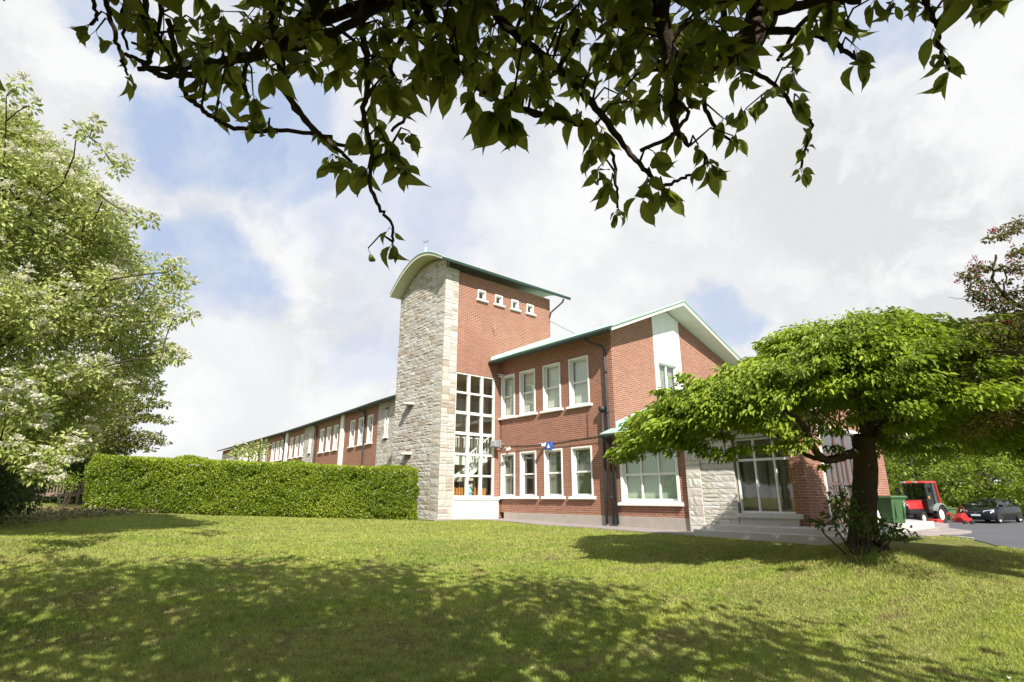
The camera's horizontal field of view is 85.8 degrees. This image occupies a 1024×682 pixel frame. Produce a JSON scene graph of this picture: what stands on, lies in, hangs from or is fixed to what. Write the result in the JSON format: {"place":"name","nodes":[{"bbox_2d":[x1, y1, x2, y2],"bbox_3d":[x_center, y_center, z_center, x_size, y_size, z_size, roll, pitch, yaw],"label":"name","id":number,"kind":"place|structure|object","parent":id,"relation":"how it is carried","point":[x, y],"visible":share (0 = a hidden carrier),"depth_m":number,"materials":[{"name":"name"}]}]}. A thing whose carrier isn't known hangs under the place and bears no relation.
{"place":"outdoors","nodes":[
{"label":"outdoors","id":0,"kind":"place"},
{"bbox_2d":[0,499,1023,681],"bbox_3d":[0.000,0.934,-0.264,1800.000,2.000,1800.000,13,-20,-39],"label":"ground","id":1,"kind":"structure","parent":0,"point":[931,547],"depth_m":6.67,"materials":[{"name":"green plant"}]},
{"bbox_2d":[0,453,54,520],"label":"shade bush","id":2,"kind":"object","parent":1,"relation":"on","point":[14,492],"visible":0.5,"depth_m":13.40,"materials":[{"name":"green plant"}]},
{"bbox_2d":[34,483,85,504],"bbox_3d":[-20.513,6.983,25.074,1.790,1.000,0.610,2,-16,-8],"label":"park bench","id":3,"kind":"object","parent":1,"relation":"on","point":[63,494],"visible":0.45,"depth_m":25.28,"materials":[{"name":"brown wood"}]},
{"bbox_2d":[22,418,105,502],"bbox_3d":[-24.778,5.515,28.234,7.709,5.778,10.821,13,-20,-39],"label":"dark bush","id":4,"kind":"object","parent":1,"relation":"on","point":[76,467],"visible":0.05,"depth_m":26.18,"materials":[{"name":"green plant"}]},
{"bbox_2d":[55,471,81,510],"bbox_3d":[-15.718,5.278,19.422,1.017,1.474,0.573,4,-16,-13],"label":"shrub","id":5,"kind":"object","parent":1,"relation":"on","point":[66,482],"visible":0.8,"depth_m":19.40,"materials":[{"name":"green plant"}]},
{"bbox_2d":[0,504,166,524],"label":"ground cover","id":6,"kind":"object","parent":1,"relation":"on","point":[46,510],"visible":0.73,"depth_m":17.16,"materials":[{"name":"green plant"}]},
{"bbox_2d":[0,70,202,489],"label":"blossoming tree","id":7,"kind":"object","parent":1,"relation":"on","point":[48,189],"visible":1,"depth_m":10.49,"materials":[{"name":"green plant"}]},
{"bbox_2d":[42,369,176,463],"bbox_3d":[-17.857,3.433,23.866,5.001,4.038,6.949,13,-20,-39],"label":"layered bush","id":8,"kind":"object","parent":1,"relation":"on","point":[120,443],"visible":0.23,"depth_m":22.91,"materials":[{"name":"green plant"}]},
{"bbox_2d":[228,438,270,461],"bbox_3d":[-11.492,5.792,23.705,1.941,3.212,0.775,-1,-16,3],"label":"young tree","id":9,"kind":"object","parent":1,"relation":"on","point":[253,451],"visible":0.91,"depth_m":23.95,"materials":[{"name":"green plant"}]},
{"bbox_2d":[80,453,419,519],"bbox_3d":[-9.593,5.658,21.138,12.049,2.543,1.486,3,-16,-11],"label":"clipped hedge","id":10,"kind":"object","parent":1,"relation":"on","point":[207,486],"visible":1,"depth_m":20.75,"materials":[{"name":"green plant"}]},
{"bbox_2d":[0,0,1012,270],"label":"overhanging cherry tree","id":11,"kind":"object","parent":1,"relation":"on","point":[698,52],"visible":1,"depth_m":2.40,"materials":[{"name":"green plant"}]},
{"bbox_2d":[0,526,1019,681],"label":"dry clippings","id":12,"kind":"object","parent":1,"relation":"on","point":[114,645],"visible":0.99,"depth_m":6.20,"materials":[{"name":"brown plant"}]},
{"bbox_2d":[20,529,1021,681],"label":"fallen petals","id":13,"kind":"object","parent":1,"relation":"on","point":[526,618],"visible":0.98,"depth_m":5.97,"materials":[{"name":"plant"}]},
{"bbox_2d":[425,518,693,535],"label":"footpath","id":14,"kind":"structure","parent":1,"relation":"on","point":[637,529],"depth_m":18.70,"materials":[{"name":"concrete"}]},
{"bbox_2d":[217,240,907,535],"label":"school building","id":15,"kind":"structure","parent":1,"relation":"on","point":[447,412],"depth_m":23.09,"materials":[{"name":"red brick"}]},
{"bbox_2d":[269,442,274,461],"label":"window","id":16,"kind":"structure","parent":15,"relation":"in","point":[273,444],"depth_m":55.88,"materials":[{"name":"white paint"}]},
{"bbox_2d":[273,441,279,461],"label":"window","id":17,"kind":"structure","parent":15,"relation":"in","point":[278,442],"depth_m":54.70,"materials":[{"name":"white paint"}]},
{"bbox_2d":[278,440,283,460],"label":"window","id":18,"kind":"structure","parent":15,"relation":"in","point":[282,441],"depth_m":53.71,"materials":[{"name":"white paint"}]},
{"bbox_2d":[287,437,293,458],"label":"window","id":19,"kind":"structure","parent":15,"relation":"in","point":[292,439],"depth_m":51.42,"materials":[{"name":"white paint"}]},
{"bbox_2d":[292,436,298,457],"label":"window","id":20,"kind":"structure","parent":15,"relation":"in","point":[297,437],"depth_m":50.12,"materials":[{"name":"white paint"}]},
{"bbox_2d":[297,434,303,457],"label":"window","id":21,"kind":"structure","parent":15,"relation":"in","point":[302,436],"depth_m":48.98,"materials":[{"name":"white paint"}]},
{"bbox_2d":[306,432,311,453],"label":"window","id":22,"kind":"structure","parent":15,"relation":"in","point":[310,438],"depth_m":46.74,"materials":[{"name":"white paint"}]},
{"bbox_2d":[317,428,324,453],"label":"window","id":23,"kind":"structure","parent":15,"relation":"in","point":[322,430],"depth_m":44.87,"materials":[{"name":"white paint"}]},
{"bbox_2d":[323,426,331,452],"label":"window","id":24,"kind":"structure","parent":15,"relation":"in","point":[327,449],"depth_m":43.60,"materials":[{"name":"white paint"}]},
{"bbox_2d":[330,424,338,450],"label":"window","id":25,"kind":"structure","parent":15,"relation":"in","point":[335,437],"depth_m":42.36,"materials":[{"name":"white paint"}]},
{"bbox_2d":[347,419,355,447],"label":"window","id":26,"kind":"structure","parent":15,"relation":"in","point":[352,429],"depth_m":39.71,"materials":[{"name":"white paint"}]},
{"bbox_2d":[355,417,363,446],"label":"window","id":27,"kind":"structure","parent":15,"relation":"in","point":[361,420],"depth_m":38.42,"materials":[{"name":"white paint"}]},
{"bbox_2d":[364,414,373,444],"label":"window","id":28,"kind":"structure","parent":15,"relation":"in","point":[370,418],"depth_m":37.13,"materials":[{"name":"white paint"}]},
{"bbox_2d":[381,409,389,438],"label":"window","id":29,"kind":"structure","parent":15,"relation":"in","point":[386,419],"depth_m":34.72,"materials":[{"name":"white paint"}]},
{"bbox_2d":[453,487,485,495],"bbox_3d":[-1.922,6.648,23.396,2.000,0.869,0.065,13,-20,-39],"label":"picket screen","id":30,"kind":"object","parent":15,"relation":"attached to","point":[458,492],"visible":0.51,"depth_m":23.32,"materials":[{"name":"orange wood"}]},
{"bbox_2d":[468,484,472,495],"bbox_3d":[-1.816,6.538,23.394,0.280,0.920,0.289,13,-20,-39],"label":"statue","id":31,"kind":"object","parent":15,"relation":"on","point":[470,492],"visible":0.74,"depth_m":23.36,"materials":[{"name":"white ceramic"}]},
{"bbox_2d":[455,473,489,495],"bbox_3d":[-1.910,7.300,27.046,1.800,1.600,0.540,13,-20,-39],"label":"inner door","id":32,"kind":"structure","parent":15,"relation":"in","point":[485,480],"depth_m":27.27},
{"bbox_2d":[451,372,499,518],"bbox_3d":[-1.535,4.487,23.710,2.420,6.160,0.280,13,-20,-39],"label":"stair window","id":33,"kind":"structure","parent":15,"relation":"in","point":[463,507],"depth_m":23.49,"materials":[{"name":"white paint"}]},
{"bbox_2d":[476,289,488,302],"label":"window","id":34,"kind":"structure","parent":15,"relation":"in","point":[483,299],"depth_m":25.71,"materials":[{"name":"white paint"}]},
{"bbox_2d":[490,440,504,447],"bbox_3d":[-0.595,4.523,24.150,0.637,0.350,0.460,13,-20,-39],"label":"floodlight","id":35,"kind":"object","parent":15,"relation":"attached to","point":[496,443],"visible":1,"depth_m":23.94,"materials":[{"name":"grey metal"}]},
{"bbox_2d":[493,294,504,307],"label":"window","id":36,"kind":"structure","parent":15,"relation":"in","point":[500,304],"depth_m":26.38,"materials":[{"name":"white paint"}]},
{"bbox_2d":[498,373,516,419],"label":"window","id":37,"kind":"structure","parent":15,"relation":"in","point":[507,386],"depth_m":24.98,"materials":[{"name":"white paint"}]},
{"bbox_2d":[499,452,516,498],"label":"window","id":38,"kind":"structure","parent":15,"relation":"in","point":[510,457],"depth_m":24.02,"materials":[{"name":"white paint"}]},
{"bbox_2d":[510,299,520,311],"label":"window","id":39,"kind":"structure","parent":15,"relation":"in","point":[516,302],"depth_m":26.96,"materials":[{"name":"white paint"}]},
{"bbox_2d":[516,368,537,416],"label":"window","id":40,"kind":"structure","parent":15,"relation":"in","point":[530,404],"depth_m":24.01,"materials":[{"name":"white paint"}]},
{"bbox_2d":[516,451,538,498],"bbox_3d":[0.702,5.553,22.850,0.330,1.920,1.240,13,-20,-39],"label":"window","id":41,"kind":"structure","parent":15,"relation":"in","point":[522,454],"depth_m":23.02,"materials":[{"name":"white paint"}]},
{"bbox_2d":[525,304,535,315],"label":"window","id":42,"kind":"structure","parent":15,"relation":"in","point":[531,312],"depth_m":27.63,"materials":[{"name":"white paint"}]},
{"bbox_2d":[546,442,552,449],"bbox_3d":[1.496,4.200,22.105,0.107,0.300,0.360,13,-20,-39],"label":"alarm box","id":43,"kind":"object","parent":15,"relation":"attached to","point":[549,445],"visible":1,"depth_m":22.05,"materials":[{"name":"blue plastic"}]},
{"bbox_2d":[539,362,562,413],"bbox_3d":[1.700,1.940,22.713,0.404,2.000,1.270,13,-20,-39],"label":"window","id":44,"kind":"structure","parent":15,"relation":"in","point":[551,377],"depth_m":22.92,"materials":[{"name":"white paint"}]},
{"bbox_2d":[541,448,565,498],"bbox_3d":[1.700,5.250,21.777,0.404,1.920,1.270,13,-20,-39],"label":"window","id":45,"kind":"structure","parent":15,"relation":"in","point":[553,489],"depth_m":21.97,"materials":[{"name":"white paint"}]},
{"bbox_2d":[566,355,592,408],"bbox_3d":[2.685,1.625,21.599,0.404,2.000,1.290,13,-20,-39],"label":"window","id":46,"kind":"structure","parent":15,"relation":"in","point":[579,366],"depth_m":21.79,"materials":[{"name":"white paint"}]},
{"bbox_2d":[568,446,595,498],"bbox_3d":[2.685,4.935,20.663,0.404,1.920,1.290,13,-20,-39],"label":"window","id":47,"kind":"structure","parent":15,"relation":"in","point":[583,461],"depth_m":20.85,"materials":[{"name":"white paint"}]},
{"bbox_2d":[618,446,683,505],"bbox_3d":[4.605,4.481,18.431,0.384,1.980,2.540,13,-20,-39],"label":"window","id":48,"kind":"structure","parent":15,"relation":"in","point":[654,481],"depth_m":18.47,"materials":[{"name":"white paint"}]},
{"bbox_2d":[657,361,678,396],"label":"window","id":49,"kind":"structure","parent":15,"relation":"in","point":[660,364],"depth_m":22.81,"materials":[{"name":"white paint"}]},
{"bbox_2d":[734,435,804,525],"bbox_3d":[7.106,4.055,15.414,0.360,2.720,1.860,13,-20,-39],"label":"side window","id":50,"kind":"structure","parent":15,"relation":"in","point":[779,518],"depth_m":15.37,"materials":[{"name":"white paint"}]},
{"bbox_2d":[786,454,795,511],"bbox_3d":[7.371,4.214,16.308,0.208,2.300,2.577,7,-17,-22],"label":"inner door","id":51,"kind":"structure","parent":15,"relation":"in","point":[793,501],"depth_m":15.26,"materials":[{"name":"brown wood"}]},
{"bbox_2d":[820,429,852,523],"bbox_3d":[10.139,4.133,16.796,3.706,2.680,0.163,13,-20,-39],"label":"glazed door","id":52,"kind":"structure","parent":15,"relation":"in","point":[839,483],"depth_m":16.63,"materials":[{"name":"paint"}]},
{"bbox_2d":[602,306,1023,550],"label":"spreading green tree","id":53,"kind":"object","parent":1,"relation":"on","point":[867,368],"visible":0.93,"depth_m":9.32,"materials":[{"name":"green plant"}]},
{"bbox_2d":[694,520,934,545],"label":"terrace steps","id":54,"kind":"structure","parent":1,"relation":"on","point":[798,534],"depth_m":14.00,"materials":[{"name":"concrete"}]},
{"bbox_2d":[877,496,906,523],"bbox_3d":[10.806,4.820,15.733,0.635,0.777,0.693,5,-17,-17],"label":"wheelie bin","id":55,"kind":"object","parent":54,"relation":"on","point":[894,509],"visible":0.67,"depth_m":15.52,"materials":[{"name":"green plastic"}]},
{"bbox_2d":[805,484,919,556],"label":"leafy shoots","id":56,"kind":"object","parent":1,"relation":"on","point":[853,512],"visible":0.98,"depth_m":9.83,"materials":[{"name":"green plant"}]},
{"bbox_2d":[884,442,949,495],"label":"leafy tree","id":57,"kind":"object","parent":1,"relation":"on","point":[897,471],"visible":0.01,"depth_m":52.48,"materials":[{"name":"green plant"}]},
{"bbox_2d":[883,429,1013,508],"bbox_3d":[29.511,8.359,41.326,10.857,10.268,11.163,1,-16,-2],"label":"leafy tree","id":58,"kind":"object","parent":1,"relation":"on","point":[942,471],"visible":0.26,"depth_m":38.75,"materials":[{"name":"green plant"}]},
{"bbox_2d":[884,434,1023,512],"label":"leafy tree","id":59,"kind":"object","parent":1,"relation":"on","point":[951,501],"visible":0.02,"depth_m":44.89,"materials":[{"name":"green plant"}]},
{"bbox_2d":[890,482,1023,516],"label":"boundary shrubs","id":60,"kind":"object","parent":1,"relation":"on","point":[900,493],"visible":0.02,"depth_m":48.59,"materials":[{"name":"green plant"}]},
{"bbox_2d":[906,434,1023,510],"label":"leafy tree","id":61,"kind":"object","parent":1,"relation":"on","point":[993,492],"visible":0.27,"depth_m":41.11,"materials":[{"name":"green plant"}]},
{"bbox_2d":[946,214,1023,442],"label":"red hawthorn","id":62,"kind":"object","parent":1,"relation":"on","point":[980,297],"visible":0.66,"depth_m":8.64,"materials":[{"name":"green plant"}]},
{"bbox_2d":[970,451,1023,507],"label":"leafy tree","id":63,"kind":"object","parent":1,"relation":"on","point":[1010,470],"visible":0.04,"depth_m":44.08,"materials":[{"name":"green plant"}]},
{"bbox_2d":[0,0,1023,494],"label":"sky","id":64,"kind":"structure","parent":0,"point":[297,327],"materials":[{"name":"white"}]},
{"bbox_2d":[906,519,948,531],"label":"pavement","id":65,"kind":"structure","parent":0,"point":[939,526],"depth_m":21.29,"materials":[{"name":"concrete"}]},
{"bbox_2d":[898,528,971,535],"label":"pavement kerb","id":66,"kind":"structure","parent":65,"relation":"on","point":[949,531],"depth_m":19.29,"materials":[{"name":"concrete"}]},
{"bbox_2d":[891,518,1023,548],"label":"driveway","id":67,"kind":"structure","parent":0,"point":[1009,533],"depth_m":20.52,"materials":[{"name":"grey asphalt"}]},
{"bbox_2d":[895,481,948,522],"bbox_3d":[21.998,8.812,30.064,3.282,2.308,1.830,9,-18,-28],"label":"compact tractor","id":68,"kind":"object","parent":67,"relation":"on","point":[915,510],"visible":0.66,"depth_m":29.78,"materials":[{"name":"red paint"}]},
{"bbox_2d":[947,506,974,523],"bbox_3d":[25.433,10.051,31.837,1.656,1.023,1.390,3,-16,-12],"label":"gang mower","id":69,"kind":"object","parent":67,"relation":"on","point":[955,516],"visible":0.84,"depth_m":31.47,"materials":[{"name":"red paint"}]},
{"bbox_2d":[960,499,1022,523],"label":"parked car","id":70,"kind":"object","parent":67,"relation":"on","point":[997,511],"visible":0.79,"depth_m":34.45,"materials":[{"name":"black paint"}]}
]}

